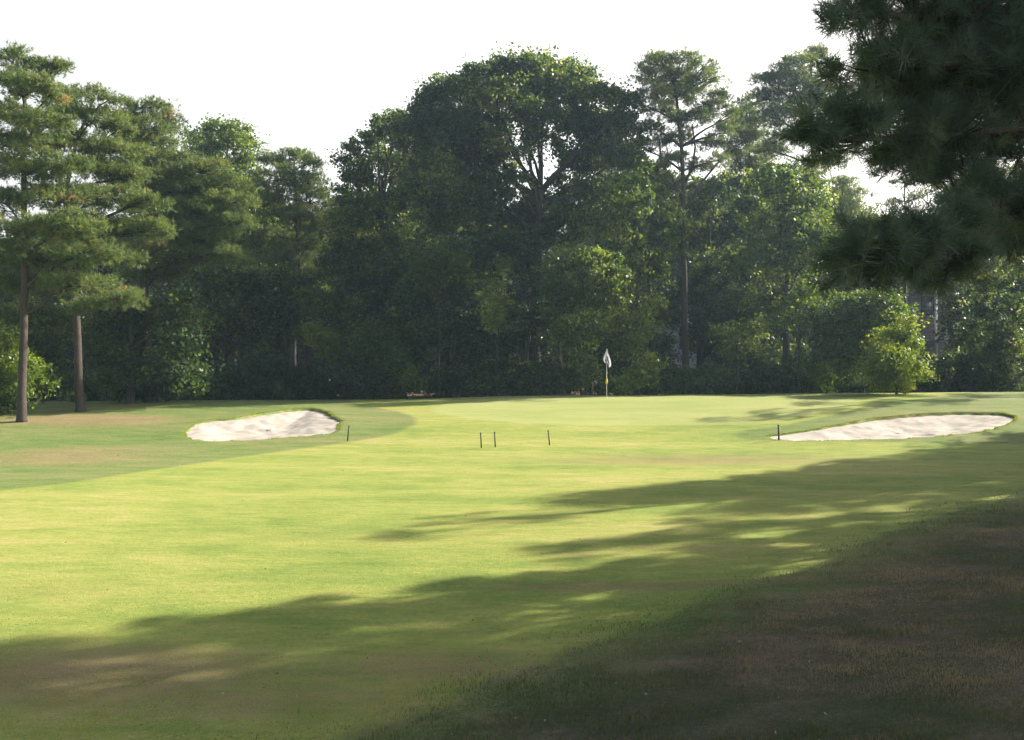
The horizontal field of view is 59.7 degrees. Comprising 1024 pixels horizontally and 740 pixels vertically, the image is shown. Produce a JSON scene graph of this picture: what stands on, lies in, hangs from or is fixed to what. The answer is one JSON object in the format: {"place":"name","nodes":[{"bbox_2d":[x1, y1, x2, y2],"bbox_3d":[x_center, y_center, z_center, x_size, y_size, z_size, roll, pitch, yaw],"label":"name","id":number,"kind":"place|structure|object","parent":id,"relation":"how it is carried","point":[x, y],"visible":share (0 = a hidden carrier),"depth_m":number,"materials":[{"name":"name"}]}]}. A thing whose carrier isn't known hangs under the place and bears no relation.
{"place":"outdoors","nodes":[
{"label":"outdoors","id":0,"kind":"place"},
{"bbox_2d":[434,309,523,370],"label":"house","id":1,"kind":"structure","parent":0,"point":[495,333],"depth_m":74.97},
{"bbox_2d":[0,0,1013,240],"label":"sky","id":2,"kind":"structure","parent":0,"point":[308,73],"materials":[{"name":"white"}]},
{"bbox_2d":[0,385,1023,739],"bbox_3d":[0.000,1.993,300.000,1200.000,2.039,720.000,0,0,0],"label":"ground","id":3,"kind":"structure","parent":0,"point":[162,523],"depth_m":13.51,"materials":[{"name":"green plant"}]},
{"bbox_2d":[0,321,63,414],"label":"bush","id":4,"kind":"object","parent":3,"relation":"on","point":[36,367],"visible":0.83,"depth_m":35.09,"materials":[{"name":"green plant"}]},
{"bbox_2d":[0,296,81,403],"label":"young tree","id":5,"kind":"object","parent":3,"relation":"on","point":[51,321],"visible":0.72,"depth_m":41.47,"materials":[{"name":"green plant"}]},
{"bbox_2d":[0,38,136,422],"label":"pine tree","id":6,"kind":"object","parent":3,"relation":"on","point":[24,118],"visible":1,"depth_m":32.51,"materials":[{"name":"green plant"}]},
{"bbox_2d":[0,192,198,356],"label":"broadleaf tree","id":7,"kind":"object","parent":3,"relation":"on","point":[107,269],"visible":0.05,"depth_m":64.67,"materials":[{"name":"green plant"}]},
{"bbox_2d":[36,79,183,411],"bbox_3d":[-16.147,-5.142,36.220,5.475,13.954,5.743,0,0,-13],"label":"pine tree","id":8,"kind":"object","parent":3,"relation":"on","point":[133,197],"visible":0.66,"depth_m":35.24,"materials":[{"name":"green plant"}]},
{"bbox_2d":[45,375,190,400],"bbox_3d":[-20.998,0.975,48.769,8.901,2.419,3.660,0,0,0],"label":"bush","id":9,"kind":"object","parent":3,"relation":"on","point":[70,380],"visible":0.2,"depth_m":48.11,"materials":[{"name":"green plant"}]},
{"bbox_2d":[91,93,193,401],"bbox_3d":[-17.367,-5.813,42.119,4.516,14.940,6.836,0,0,-32],"label":"pine tree","id":10,"kind":"object","parent":3,"relation":"on","point":[165,122],"visible":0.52,"depth_m":41.12,"materials":[{"name":"green plant"}]},
{"bbox_2d":[65,279,226,403],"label":"broadleaf tree","id":11,"kind":"object","parent":3,"relation":"on","point":[126,340],"visible":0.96,"depth_m":39.90,"materials":[{"name":"green plant"}]},
{"bbox_2d":[112,146,262,401],"bbox_3d":[-15.453,-4.507,41.530,7.895,12.318,5.829,0,0,0],"label":"pine tree","id":12,"kind":"object","parent":3,"relation":"on","point":[193,214],"visible":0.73,"depth_m":41.36,"materials":[{"name":"green plant"}]},
{"bbox_2d":[153,260,286,399],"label":"broadleaf tree","id":13,"kind":"object","parent":3,"relation":"on","point":[221,280],"visible":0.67,"depth_m":52.39,"materials":[{"name":"green plant"}]},
{"bbox_2d":[177,112,280,378],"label":"broadleaf tree","id":14,"kind":"object","parent":3,"relation":"on","point":[238,141],"visible":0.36,"depth_m":60.19,"materials":[{"name":"green plant"}]},
{"bbox_2d":[175,347,332,399],"bbox_3d":[-13.322,0.414,46.344,8.108,3.246,4.651,0,0,0],"label":"bush","id":15,"kind":"object","parent":3,"relation":"on","point":[279,373],"visible":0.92,"depth_m":46.00,"materials":[{"name":"green plant"}]},
{"bbox_2d":[187,410,338,441],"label":"sand","id":16,"kind":"structure","parent":3,"relation":"on","point":[294,424],"depth_m":32.99,"materials":[{"name":"white sand"}]},
{"bbox_2d":[229,257,327,360],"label":"broadleaf tree","id":17,"kind":"object","parent":3,"relation":"on","point":[287,320],"visible":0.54,"depth_m":53.00,"materials":[{"name":"green plant"}]},
{"bbox_2d":[244,146,338,373],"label":"pine tree","id":18,"kind":"object","parent":3,"relation":"on","point":[298,182],"visible":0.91,"depth_m":57.60,"materials":[{"name":"green plant"}]},
{"bbox_2d":[249,186,348,366],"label":"broadleaf tree","id":19,"kind":"object","parent":3,"relation":"on","point":[317,276],"visible":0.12,"depth_m":63.32,"materials":[{"name":"green plant"}]},
{"bbox_2d":[286,284,329,399],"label":"young tree","id":20,"kind":"object","parent":3,"relation":"on","point":[305,293],"visible":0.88,"depth_m":47.77,"materials":[{"name":"green plant"}]},
{"bbox_2d":[299,317,346,399],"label":"young tree","id":21,"kind":"object","parent":3,"relation":"on","point":[323,336],"visible":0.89,"depth_m":47.47,"materials":[{"name":"green plant"}]},
{"bbox_2d":[329,318,425,399],"bbox_3d":[-6.988,-0.217,45.783,5.077,5.008,4.647,0,0,0],"label":"bush","id":22,"kind":"object","parent":3,"relation":"on","point":[368,362],"visible":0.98,"depth_m":44.95,"materials":[{"name":"green plant"}]},
{"bbox_2d":[307,107,455,345],"bbox_3d":[-7.645,-7.304,54.804,9.127,18.416,10.483,0,0,0],"label":"oak tree","id":23,"kind":"object","parent":3,"relation":"on","point":[377,244],"visible":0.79,"depth_m":53.28,"materials":[{"name":"green plant"}]},
{"bbox_2d":[381,361,430,398],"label":"bush","id":24,"kind":"object","parent":3,"relation":"on","point":[409,382],"visible":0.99,"depth_m":44.29,"materials":[{"name":"green plant"}]},
{"bbox_2d":[305,280,541,395],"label":"broadleaf tree","id":25,"kind":"object","parent":3,"relation":"on","point":[427,368],"visible":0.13,"depth_m":58.01,"materials":[{"name":"green plant"}]},
{"bbox_2d":[372,151,497,393],"bbox_3d":[-6.229,-7.282,64.671,10.811,18.300,11.715,0,0,0],"label":"oak tree","id":26,"kind":"object","parent":3,"relation":"on","point":[418,392],"visible":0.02,"depth_m":63.53,"materials":[{"name":"green plant"}]},
{"bbox_2d":[384,233,519,397],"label":"broadleaf tree","id":27,"kind":"object","parent":3,"relation":"on","point":[455,323],"visible":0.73,"depth_m":49.93,"materials":[{"name":"green plant"}]},
{"bbox_2d":[470,255,523,395],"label":"young tree","id":28,"kind":"object","parent":3,"relation":"on","point":[497,298],"visible":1,"depth_m":47.34,"materials":[{"name":"green plant"}]},
{"bbox_2d":[0,211,1023,385],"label":"woodland","id":29,"kind":"object","parent":3,"relation":"on","point":[318,362],"visible":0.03,"depth_m":80.57,"materials":[{"name":"green plant"}]},
{"bbox_2d":[0,456,1023,736],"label":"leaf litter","id":30,"kind":"object","parent":3,"relation":"on","point":[472,620],"visible":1,"depth_m":8.77,"materials":[{"name":"brown plant"}]},
{"bbox_2d":[436,349,590,396],"bbox_3d":[0.186,0.333,48.856,8.752,2.963,4.733,0,0,0],"label":"bush","id":31,"kind":"object","parent":3,"relation":"on","point":[553,374],"visible":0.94,"depth_m":48.22,"materials":[{"name":"green plant"}]},
{"bbox_2d":[386,40,664,394],"bbox_3d":[0.782,-8.803,51.919,15.801,21.128,9.534,0,0,0],"label":"oak tree","id":32,"kind":"object","parent":3,"relation":"on","point":[465,149],"visible":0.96,"depth_m":50.40,"materials":[{"name":"green plant"}]},
{"bbox_2d":[27,354,1023,400],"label":"undergrowth","id":33,"kind":"object","parent":3,"relation":"on","point":[330,388],"visible":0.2,"depth_m":49.71,"materials":[{"name":"green plant"}]},
{"bbox_2d":[491,245,570,395],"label":"oak tree","id":34,"kind":"object","parent":3,"relation":"on","point":[515,311],"visible":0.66,"depth_m":51.23,"materials":[{"name":"green plant"}]},
{"bbox_2d":[544,270,603,394],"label":"dead tree","id":35,"kind":"object","parent":3,"relation":"on","point":[562,367],"visible":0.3,"depth_m":48.54,"materials":[{"name":"brown wood"}]},
{"bbox_2d":[530,237,643,394],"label":"broadleaf tree","id":36,"kind":"object","parent":3,"relation":"on","point":[592,258],"visible":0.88,"depth_m":46.75,"materials":[{"name":"green plant"}]},
{"bbox_2d":[565,350,610,394],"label":"bush","id":37,"kind":"object","parent":3,"relation":"on","point":[588,370],"visible":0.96,"depth_m":46.19,"materials":[{"name":"green plant"}]},
{"bbox_2d":[563,287,629,394],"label":"young tree","id":38,"kind":"object","parent":3,"relation":"on","point":[604,300],"visible":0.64,"depth_m":47.14,"materials":[{"name":"green plant"}]},
{"bbox_2d":[603,349,610,397],"bbox_3d":[4.447,0.207,41.685,0.361,2.396,0.233,0,0,0],"label":"flagstick","id":39,"kind":"object","parent":3,"relation":"on","point":[606,359],"visible":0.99,"depth_m":41.71,"materials":[{"name":"plastic"}]},
{"bbox_2d":[546,292,690,388],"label":"broadleaf tree","id":40,"kind":"object","parent":3,"relation":"on","point":[664,348],"visible":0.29,"depth_m":58.62,"materials":[{"name":"green plant"}]},
{"bbox_2d":[558,158,718,361],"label":"broadleaf tree","id":41,"kind":"object","parent":3,"relation":"on","point":[688,188],"visible":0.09,"depth_m":65.17,"materials":[{"name":"green plant"}]},
{"bbox_2d":[579,163,698,394],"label":"broadleaf tree","id":42,"kind":"object","parent":3,"relation":"on","point":[638,209],"visible":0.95,"depth_m":48.78,"materials":[{"name":"green plant"}]},
{"bbox_2d":[611,350,669,395],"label":"bush","id":43,"kind":"object","parent":3,"relation":"on","point":[648,373],"visible":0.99,"depth_m":44.39,"materials":[{"name":"green plant"}]},
{"bbox_2d":[617,292,670,394],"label":"young tree","id":44,"kind":"object","parent":3,"relation":"on","point":[647,324],"visible":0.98,"depth_m":47.29,"materials":[{"name":"green plant"}]},
{"bbox_2d":[604,44,745,394],"bbox_3d":[9.177,-8.437,50.941,8.137,20.269,5.752,0,0,0],"label":"pine tree","id":45,"kind":"object","parent":3,"relation":"on","point":[690,82],"visible":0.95,"depth_m":50.72,"materials":[{"name":"green plant"}]},
{"bbox_2d":[650,358,773,394],"bbox_3d":[10.529,0.455,48.417,6.998,2.338,3.362,0,0,0],"label":"bush","id":46,"kind":"object","parent":3,"relation":"on","point":[720,377],"visible":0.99,"depth_m":47.73,"materials":[{"name":"green plant"}]},
{"bbox_2d":[663,174,778,366],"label":"broadleaf tree","id":47,"kind":"object","parent":3,"relation":"on","point":[707,302],"visible":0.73,"depth_m":57.09,"materials":[{"name":"green plant"}]},
{"bbox_2d":[705,314,779,393],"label":"young tree","id":48,"kind":"object","parent":3,"relation":"on","point":[750,329],"visible":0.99,"depth_m":47.19,"materials":[{"name":"green plant"}]},
{"bbox_2d":[716,94,788,352],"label":"pine tree","id":49,"kind":"object","parent":3,"relation":"on","point":[750,135],"visible":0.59,"depth_m":58.38,"materials":[{"name":"green plant"}]},
{"bbox_2d":[675,315,831,374],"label":"broadleaf tree","id":50,"kind":"object","parent":3,"relation":"on","point":[773,350],"visible":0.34,"depth_m":59.49,"materials":[{"name":"green plant"}]},
{"bbox_2d":[686,160,833,296],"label":"broadleaf tree","id":51,"kind":"object","parent":3,"relation":"on","point":[726,176],"visible":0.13,"depth_m":65.28,"materials":[{"name":"green plant"}]},
{"bbox_2d":[724,158,841,392],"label":"broadleaf tree","id":52,"kind":"object","parent":3,"relation":"on","point":[784,241],"visible":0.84,"depth_m":49.36,"materials":[{"name":"green plant"}]},
{"bbox_2d":[746,357,823,393],"bbox_3d":[15.372,0.533,49.432,5.194,2.577,3.877,0,0,0],"label":"bush","id":53,"kind":"object","parent":3,"relation":"on","point":[786,374],"visible":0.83,"depth_m":48.72,"materials":[{"name":"green plant"}]},
{"bbox_2d":[755,281,829,392],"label":"young tree","id":54,"kind":"object","parent":3,"relation":"on","point":[775,307],"visible":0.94,"depth_m":47.22,"materials":[{"name":"green plant"}]},
{"bbox_2d":[737,42,854,370],"bbox_3d":[17.964,-9.601,55.863,7.876,22.791,6.140,0,0,0],"label":"pine tree","id":55,"kind":"object","parent":3,"relation":"on","point":[769,98],"visible":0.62,"depth_m":55.22,"materials":[{"name":"green plant"}]},
{"bbox_2d":[813,362,837,393],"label":"bush","id":56,"kind":"object","parent":3,"relation":"on","point":[826,377],"visible":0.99,"depth_m":44.01,"materials":[{"name":"green plant"}]},
{"bbox_2d":[820,173,879,376],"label":"pine tree","id":57,"kind":"object","parent":3,"relation":"on","point":[854,192],"visible":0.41,"depth_m":56.94,"materials":[{"name":"green plant"}]},
{"bbox_2d":[793,286,920,392],"bbox_3d":[18.048,-1.455,47.126,6.069,6.044,4.961,0,0,9],"label":"bush","id":58,"kind":"object","parent":3,"relation":"on","point":[847,325],"visible":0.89,"depth_m":46.51,"materials":[{"name":"green plant"}]},
{"bbox_2d":[808,223,911,377],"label":"broadleaf tree","id":59,"kind":"object","parent":3,"relation":"on","point":[865,287],"visible":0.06,"depth_m":56.93,"materials":[{"name":"green plant"}]},
{"bbox_2d":[798,184,928,246],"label":"broadleaf tree","id":60,"kind":"object","parent":3,"relation":"on","point":[875,208],"visible":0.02,"depth_m":64.76,"materials":[{"name":"green plant"}]},
{"bbox_2d":[770,415,1013,440],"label":"sand","id":61,"kind":"structure","parent":3,"relation":"on","point":[924,426],"depth_m":32.89,"materials":[{"name":"white sand"}]},
{"bbox_2d":[854,312,939,393],"bbox_3d":[18.301,-0.651,42.537,3.949,4.290,3.838,0,0,0],"label":"bush","id":62,"kind":"object","parent":3,"relation":"on","point":[898,354],"visible":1,"depth_m":42.17,"materials":[{"name":"green plant"}]},
{"bbox_2d":[771,0,1023,308],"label":"pine tree","id":63,"kind":"object","parent":3,"relation":"on","point":[939,77],"visible":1,"depth_m":6.32,"materials":[{"name":"green plant"}]},
{"bbox_2d":[877,176,941,324],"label":"pine tree","id":64,"kind":"object","parent":3,"relation":"on","point":[918,196],"visible":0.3,"depth_m":63.67,"materials":[{"name":"green plant"}]},
{"bbox_2d":[847,275,989,381],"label":"house","id":65,"kind":"structure","parent":3,"relation":"on","point":[924,306],"depth_m":69.97,"materials":[{"name":"grey"}]},
{"bbox_2d":[919,295,934,316],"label":"window","id":66,"kind":"structure","parent":65,"relation":"in","point":[924,306],"depth_m":69.93,"materials":[{"name":"grey"}]},
{"bbox_2d":[921,354,933,364],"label":"window","id":67,"kind":"structure","parent":65,"relation":"in","point":[932,358],"depth_m":69.93,"materials":[{"name":"grey"}]},
{"bbox_2d":[915,329,1023,391],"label":"bush","id":68,"kind":"object","parent":3,"relation":"on","point":[967,367],"visible":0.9,"depth_m":48.46,"materials":[{"name":"green plant"}]},
{"bbox_2d":[922,162,1019,347],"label":"broadleaf tree","id":69,"kind":"object","parent":3,"relation":"on","point":[934,196],"visible":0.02,"depth_m":61.90,"materials":[{"name":"green plant"}]},
{"bbox_2d":[930,213,1023,367],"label":"broadleaf tree","id":70,"kind":"object","parent":3,"relation":"on","point":[953,311],"visible":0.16,"depth_m":54.24,"materials":[{"name":"green plant"}]},
{"bbox_2d":[952,256,1023,391],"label":"young tree","id":71,"kind":"object","parent":3,"relation":"on","point":[981,310],"visible":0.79,"depth_m":48.51,"materials":[{"name":"green plant"}]},
{"bbox_2d":[181,407,1018,441],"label":"fringe grass","id":72,"kind":"structure","parent":0,"point":[338,427],"depth_m":32.35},
{"bbox_2d":[242,490,1023,739],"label":"rough grass","id":73,"kind":"structure","parent":0,"point":[855,631],"depth_m":8.04,"materials":[{"name":"green plant"}]},
{"bbox_2d":[624,305,721,369],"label":"house","id":74,"kind":"structure","parent":0,"point":[679,341],"depth_m":73.97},
{"bbox_2d":[679,336,681,349],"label":"window","id":75,"kind":"structure","parent":74,"relation":"in","point":[680,339],"depth_m":73.93,"materials":[{"name":"grey"}]}
]}

